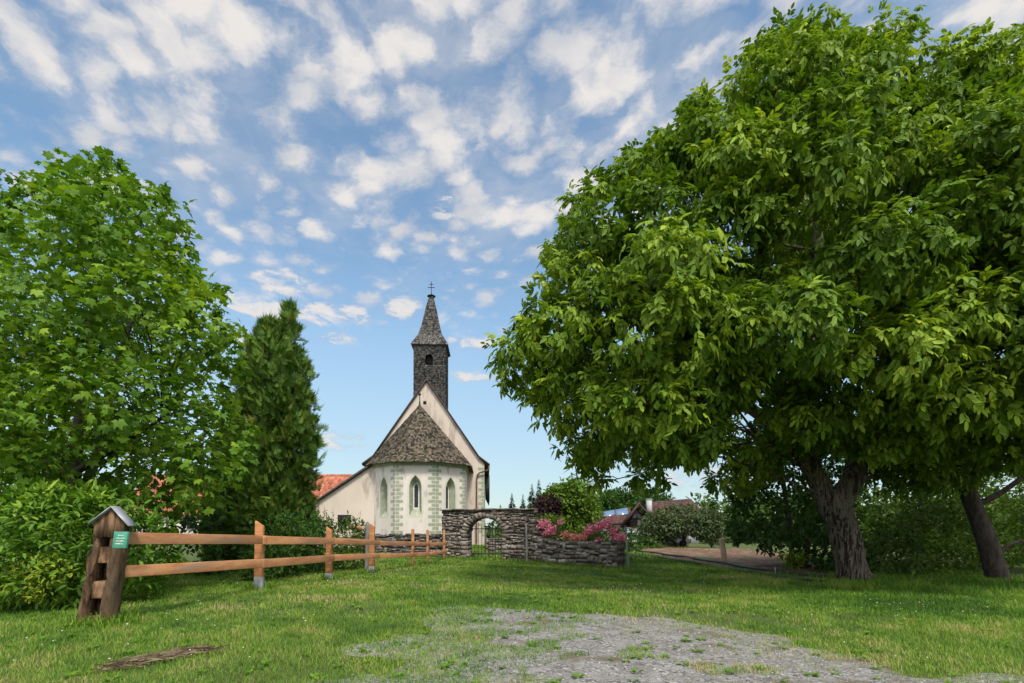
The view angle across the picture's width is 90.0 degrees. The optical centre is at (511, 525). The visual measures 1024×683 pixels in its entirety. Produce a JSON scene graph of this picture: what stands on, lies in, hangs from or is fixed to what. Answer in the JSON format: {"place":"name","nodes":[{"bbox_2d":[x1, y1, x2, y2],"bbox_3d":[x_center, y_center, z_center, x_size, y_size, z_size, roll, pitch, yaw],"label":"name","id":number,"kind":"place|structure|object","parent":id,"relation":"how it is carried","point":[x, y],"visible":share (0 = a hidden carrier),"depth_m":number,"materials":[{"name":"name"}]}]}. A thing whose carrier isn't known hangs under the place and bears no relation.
{"place":"outdoors","nodes":[
{"label":"outdoors","id":0,"kind":"place"},
{"bbox_2d":[0,527,1023,682],"bbox_3d":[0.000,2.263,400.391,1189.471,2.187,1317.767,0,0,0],"label":"lawn","id":1,"kind":"structure","parent":0,"point":[690,615],"depth_m":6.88,"materials":[{"name":"plant"}]},
{"bbox_2d":[0,549,78,603],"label":"golden shrub","id":2,"kind":"object","parent":1,"relation":"on","point":[28,596],"visible":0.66,"depth_m":7.24,"materials":[{"name":"green plant"}]},
{"bbox_2d":[0,475,188,611],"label":"laurel shrub","id":3,"kind":"object","parent":1,"relation":"on","point":[82,500],"visible":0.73,"depth_m":7.78,"materials":[{"name":"green plant"}]},
{"bbox_2d":[76,506,136,623],"bbox_3d":[-5.186,0.544,6.558,0.657,1.589,0.351,0,0,-9],"label":"carved post","id":4,"kind":"object","parent":1,"relation":"on","point":[103,584],"visible":0.81,"depth_m":6.48,"materials":[{"name":"wood"}]},
{"bbox_2d":[112,531,129,547],"bbox_3d":[-4.835,0.174,6.331,0.217,0.208,0.038,0,0,10],"label":"green sign","id":5,"kind":"object","parent":4,"relation":"attached to","point":[120,539],"visible":1,"depth_m":6.32,"materials":[{"name":"green metal"}]},
{"bbox_2d":[0,145,262,574],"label":"maple tree","id":6,"kind":"object","parent":1,"relation":"on","point":[29,450],"visible":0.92,"depth_m":9.08,"materials":[{"name":"green plant"}]},
{"bbox_2d":[89,644,227,672],"bbox_3d":[-3.336,1.253,4.900,0.474,0.093,1.157,0,0,31],"label":"dirt patch","id":7,"kind":"object","parent":1,"relation":"on","point":[137,660],"visible":0.98,"depth_m":4.82,"materials":[{"name":"brown soil"}]},
{"bbox_2d":[158,501,254,576],"bbox_3d":[-8.588,0.477,14.419,3.360,2.358,2.595,0,0,0],"label":"understory shrub","id":8,"kind":"object","parent":1,"relation":"on","point":[205,526],"visible":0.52,"depth_m":14.19,"materials":[{"name":"green plant"}]},
{"bbox_2d":[127,474,352,533],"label":"farmhouse","id":9,"kind":"object","parent":1,"relation":"on","point":[330,482],"visible":0.09,"depth_m":50.53,"materials":[{"name":"tile"}]},
{"bbox_2d":[186,516,197,529],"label":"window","id":10,"kind":"structure","parent":9,"relation":"in","point":[188,526],"depth_m":47.92,"materials":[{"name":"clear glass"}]},
{"bbox_2d":[193,295,332,568],"bbox_3d":[-8.337,-2.881,17.135,4.105,9.603,5.997,0,0,-34],"label":"thuja tree","id":11,"kind":"object","parent":1,"relation":"on","point":[278,400],"visible":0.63,"depth_m":15.65,"materials":[{"name":"green plant"}]},
{"bbox_2d":[236,508,333,581],"bbox_3d":[-5.845,0.627,13.357,1.839,2.288,4.589,0,0,0],"label":"dark shrub","id":12,"kind":"object","parent":1,"relation":"on","point":[286,549],"visible":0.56,"depth_m":13.10,"materials":[{"name":"green plant"}]},
{"bbox_2d":[125,521,446,589],"bbox_3d":[-4.924,0.783,15.207,2.316,1.815,17.209,0,0,7],"label":"rail fence","id":13,"kind":"object","parent":1,"relation":"on","point":[258,563],"visible":0.87,"depth_m":9.36,"materials":[{"name":"wood"}]},
{"bbox_2d":[292,495,360,565],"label":"tall weeds","id":14,"kind":"object","parent":1,"relation":"on","point":[333,519],"visible":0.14,"depth_m":18.25,"materials":[{"name":"green plant"}]},
{"bbox_2d":[314,510,365,571],"bbox_3d":[-5.439,0.606,16.361,1.834,2.213,2.880,0,0,24],"label":"bright shrub","id":15,"kind":"object","parent":1,"relation":"on","point":[343,528],"visible":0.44,"depth_m":16.18,"materials":[{"name":"green plant"}]},
{"bbox_2d":[352,533,442,556],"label":"dry stone wall","id":16,"kind":"structure","parent":1,"relation":"on","point":[405,537],"depth_m":26.43,"materials":[{"name":"grey stone"}]},
{"bbox_2d":[315,282,489,546],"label":"church","id":17,"kind":"structure","parent":1,"relation":"on","point":[425,463],"depth_m":34.98,"materials":[{"name":"paint"}]},
{"bbox_2d":[379,475,387,517],"bbox_3d":[-8.454,-1.980,34.470,1.100,2.900,0.426,0,0,42],"label":"window","id":18,"kind":"structure","parent":17,"relation":"in","point":[383,488],"depth_m":34.64,"materials":[{"name":"white glass"}]},
{"bbox_2d":[407,473,422,516],"bbox_3d":[-6.320,-2.020,33.722,1.039,2.900,0.508,0,0,0],"label":"window","id":19,"kind":"structure","parent":17,"relation":"in","point":[415,485],"depth_m":33.68,"materials":[{"name":"white glass"}]},
{"bbox_2d":[444,475,456,508],"bbox_3d":[-4.312,-1.980,34.695,0.476,2.900,1.100,0,0,42],"label":"window","id":20,"kind":"structure","parent":17,"relation":"in","point":[450,494],"depth_m":34.88,"materials":[{"name":"white glass"}]},
{"bbox_2d":[441,508,537,560],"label":"gateway wall","id":21,"kind":"structure","parent":1,"relation":"on","point":[511,522],"depth_m":23.45,"materials":[{"name":"stone"}]},
{"bbox_2d":[468,522,501,558],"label":"iron gate","id":22,"kind":"structure","parent":21,"relation":"attached to","point":[488,537],"depth_m":23.84,"materials":[{"name":"black metal"}]},
{"bbox_2d":[485,519,501,539],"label":"churchyard shrub","id":23,"kind":"object","parent":1,"relation":"on","point":[490,525],"visible":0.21,"depth_m":34.16,"materials":[{"name":"green plant"}]},
{"bbox_2d":[0,473,1023,543],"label":"wood","id":24,"kind":"object","parent":1,"relation":"on","point":[712,504],"visible":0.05,"depth_m":67.98,"materials":[{"name":"green plant"}]},
{"bbox_2d":[508,494,518,532],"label":"spruce tree","id":25,"kind":"object","parent":1,"relation":"on","point":[511,505],"visible":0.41,"depth_m":95.89,"materials":[{"name":"green plant"}]},
{"bbox_2d":[13,570,1022,660],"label":"clover heads","id":26,"kind":"object","parent":1,"relation":"on","point":[547,584],"visible":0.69,"depth_m":10.04,"materials":[{"name":"white plant"}]},
{"bbox_2d":[518,495,526,532],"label":"spruce tree","id":27,"kind":"object","parent":1,"relation":"on","point":[522,504],"visible":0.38,"depth_m":99.92,"materials":[{"name":"green plant"}]},
{"bbox_2d":[486,538,564,553],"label":"dry stone wall","id":28,"kind":"structure","parent":1,"relation":"on","point":[490,545],"depth_m":30.14,"materials":[{"name":"grey stone"}]},
{"bbox_2d":[525,523,527,561],"bbox_3d":[0.647,0.818,22.820,0.110,1.872,0.251,0,0,-5],"label":"wooden pole","id":29,"kind":"object","parent":1,"relation":"on","point":[526,548],"visible":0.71,"depth_m":22.79,"materials":[{"name":"grey wood"}]},
{"bbox_2d":[527,485,534,507],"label":"spruce tree","id":30,"kind":"object","parent":1,"relation":"on","point":[530,499],"visible":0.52,"depth_m":97.92,"materials":[{"name":"green plant"}]},
{"bbox_2d":[535,479,541,502],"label":"spruce tree","id":31,"kind":"object","parent":1,"relation":"on","point":[537,495],"visible":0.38,"depth_m":101.93,"materials":[{"name":"green plant"}]},
{"bbox_2d":[531,491,565,530],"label":"copper beech","id":32,"kind":"object","parent":1,"relation":"on","point":[555,507],"visible":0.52,"depth_m":42.80,"materials":[{"name":"purple plant"}]},
{"bbox_2d":[537,513,581,540],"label":"green shrub","id":33,"kind":"object","parent":1,"relation":"on","point":[557,518],"visible":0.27,"depth_m":25.75,"materials":[{"name":"green plant"}]},
{"bbox_2d":[521,472,605,538],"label":"lime tree","id":34,"kind":"object","parent":1,"relation":"on","point":[580,508],"visible":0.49,"depth_m":44.88,"materials":[{"name":"green plant"}]},
{"bbox_2d":[531,528,624,567],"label":"dry stone wall","id":35,"kind":"structure","parent":1,"relation":"on","point":[547,548],"depth_m":21.10,"materials":[{"name":"grey stone"}]},
{"bbox_2d":[536,515,564,540],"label":"azalea shrub","id":36,"kind":"object","parent":35,"relation":"on","point":[551,527],"visible":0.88,"depth_m":22.75,"materials":[{"name":"pink plant"}]},
{"bbox_2d":[560,529,590,540],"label":"azalea shrub","id":37,"kind":"object","parent":35,"relation":"on","point":[573,536],"visible":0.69,"depth_m":21.83,"materials":[{"name":"pink plant"}]},
{"bbox_2d":[587,528,644,549],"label":"shrub","id":38,"kind":"object","parent":1,"relation":"on","point":[636,534],"visible":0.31,"depth_m":37.48,"materials":[{"name":"green plant"}]},
{"bbox_2d":[620,538,637,565],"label":"wall weed","id":39,"kind":"object","parent":1,"relation":"on","point":[629,549],"depth_m":20.45,"materials":[{"name":"green plant"}]},
{"bbox_2d":[624,526,647,567],"bbox_3d":[4.791,0.907,19.637,0.337,1.819,1.282,0,0,45],"label":"fence post","id":40,"kind":"object","parent":1,"relation":"on","point":[628,554],"visible":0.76,"depth_m":19.28,"materials":[{"name":"grey wood"}]},
{"bbox_2d":[597,486,675,513],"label":"oak tree","id":41,"kind":"object","parent":1,"relation":"on","point":[615,498],"visible":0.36,"depth_m":79.63,"materials":[{"name":"green plant"}]},
{"bbox_2d":[594,499,707,543],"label":"chalet","id":42,"kind":"object","parent":1,"relation":"on","point":[626,517],"visible":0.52,"depth_m":65.69,"materials":[{"name":"brown tile"}]},
{"bbox_2d":[636,536,665,547],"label":"shrub","id":43,"kind":"object","parent":1,"relation":"on","point":[646,539],"visible":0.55,"depth_m":40.54,"materials":[{"name":"green plant"}]},
{"bbox_2d":[310,606,1023,682],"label":"gravel drive","id":44,"kind":"structure","parent":1,"relation":"on","point":[603,668],"depth_m":5.22,"materials":[{"name":"grey gravel"}]},
{"bbox_2d":[326,607,1023,682],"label":"loose stones","id":45,"kind":"object","parent":44,"relation":"on","point":[745,678],"visible":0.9,"depth_m":5.05,"materials":[{"name":"grey gravel"}]},
{"bbox_2d":[648,533,690,546],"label":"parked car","id":46,"kind":"object","parent":1,"relation":"on","point":[679,540],"visible":0.19,"depth_m":46.20,"materials":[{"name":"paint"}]},
{"bbox_2d":[664,534,688,546],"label":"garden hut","id":47,"kind":"object","parent":1,"relation":"on","point":[671,545],"depth_m":47.20,"materials":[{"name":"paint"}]},
{"bbox_2d":[635,503,730,547],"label":"apple tree","id":48,"kind":"object","parent":1,"relation":"on","point":[710,532],"visible":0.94,"depth_m":42.10,"materials":[{"name":"green plant"}]},
{"bbox_2d":[634,553,826,582],"bbox_3d":[7.835,1.565,22.130,0.376,0.278,17.303,0,0,-2],"label":"hose","id":49,"kind":"object","parent":1,"relation":"on","point":[797,578],"visible":0.57,"depth_m":17.18,"materials":[{"name":"black rubber"}]},
{"bbox_2d":[480,0,1023,579],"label":"walnut tree","id":50,"kind":"object","parent":1,"relation":"on","point":[846,144],"visible":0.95,"depth_m":9.69,"materials":[{"name":"green plant"}]},
{"bbox_2d":[718,419,866,569],"bbox_3d":[10.853,-1.278,20.064,4.995,7.527,7.560,0,0,32],"label":"hazel tree","id":51,"kind":"object","parent":1,"relation":"on","point":[740,530],"visible":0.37,"depth_m":18.57,"materials":[{"name":"green plant"}]},
{"bbox_2d":[774,548,810,569],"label":"golden shrub","id":52,"kind":"object","parent":1,"relation":"on","point":[791,558],"visible":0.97,"depth_m":17.97,"materials":[{"name":"green plant"}]},
{"bbox_2d":[817,547,884,572],"bbox_3d":[11.468,1.390,17.398,1.979,1.955,3.840,0,0,25],"label":"hedge shrub","id":53,"kind":"object","parent":1,"relation":"on","point":[828,566],"visible":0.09,"depth_m":17.03,"materials":[{"name":"green plant"}]},
{"bbox_2d":[863,527,934,576],"bbox_3d":[12.825,1.190,17.194,2.103,2.339,3.878,0,0,42],"label":"hedge shrub","id":54,"kind":"object","parent":1,"relation":"on","point":[916,547],"visible":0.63,"depth_m":16.71,"materials":[{"name":"green plant"}]},
{"bbox_2d":[875,504,975,560],"bbox_3d":[17.814,0.369,21.908,4.800,2.738,3.365,0,0,-44],"label":"hedge shrub","id":55,"kind":"object","parent":1,"relation":"on","point":[955,518],"visible":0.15,"depth_m":21.38,"materials":[{"name":"green plant"}]},
{"bbox_2d":[868,493,1004,568],"bbox_3d":[17.274,0.697,20.991,6.418,4.331,3.837,0,0,0],"label":"hedge shrub","id":56,"kind":"object","parent":1,"relation":"on","point":[923,499],"visible":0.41,"depth_m":20.02,"materials":[{"name":"green plant"}]},
{"bbox_2d":[854,468,1023,563],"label":"ash tree","id":57,"kind":"object","parent":1,"relation":"on","point":[876,491],"visible":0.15,"depth_m":22.34,"materials":[{"name":"green plant"}]},
{"bbox_2d":[903,527,982,574],"bbox_3d":[15.778,1.194,18.739,2.849,2.361,4.345,0,0,39],"label":"hedge shrub","id":58,"kind":"object","parent":1,"relation":"on","point":[949,546],"visible":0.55,"depth_m":18.00,"materials":[{"name":"green plant"}]},
{"bbox_2d":[922,363,1023,579],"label":"plum tree","id":59,"kind":"object","parent":1,"relation":"on","point":[991,556],"visible":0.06,"depth_m":14.83,"materials":[{"name":"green plant"}]},
{"bbox_2d":[976,482,1023,566],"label":"hedge shrub","id":60,"kind":"object","parent":1,"relation":"on","point":[1006,519],"visible":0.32,"depth_m":21.77,"materials":[{"name":"green plant"}]},
{"bbox_2d":[995,505,1023,569],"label":"hedge shrub","id":61,"kind":"object","parent":1,"relation":"on","point":[1016,546],"visible":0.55,"depth_m":18.64,"materials":[{"name":"green plant"}]},
{"bbox_2d":[0,0,1023,526],"label":"sky","id":62,"kind":"structure","parent":0,"point":[346,159],"materials":[{"name":"blue"}]},
{"bbox_2d":[582,516,627,542],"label":"azalea shrub","id":63,"kind":"object","parent":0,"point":[606,524],"visible":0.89,"depth_m":20.69,"materials":[{"name":"pink plant"}]},
{"bbox_2d":[639,547,829,578],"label":"ploughed field","id":64,"kind":"structure","parent":0,"point":[733,555],"depth_m":27.30,"materials":[{"name":"soil"}]},
{"bbox_2d":[719,538,727,561],"bbox_3d":[9.905,1.188,24.000,0.415,1.213,0.260,0,0,0],"label":"wooden post","id":65,"kind":"object","parent":64,"relation":"on","point":[723,549],"visible":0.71,"depth_m":23.90,"materials":[{"name":"wood"}]},
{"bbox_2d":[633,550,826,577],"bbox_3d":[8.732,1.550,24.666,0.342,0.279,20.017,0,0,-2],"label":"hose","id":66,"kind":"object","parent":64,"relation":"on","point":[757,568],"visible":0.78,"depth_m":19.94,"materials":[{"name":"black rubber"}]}
]}

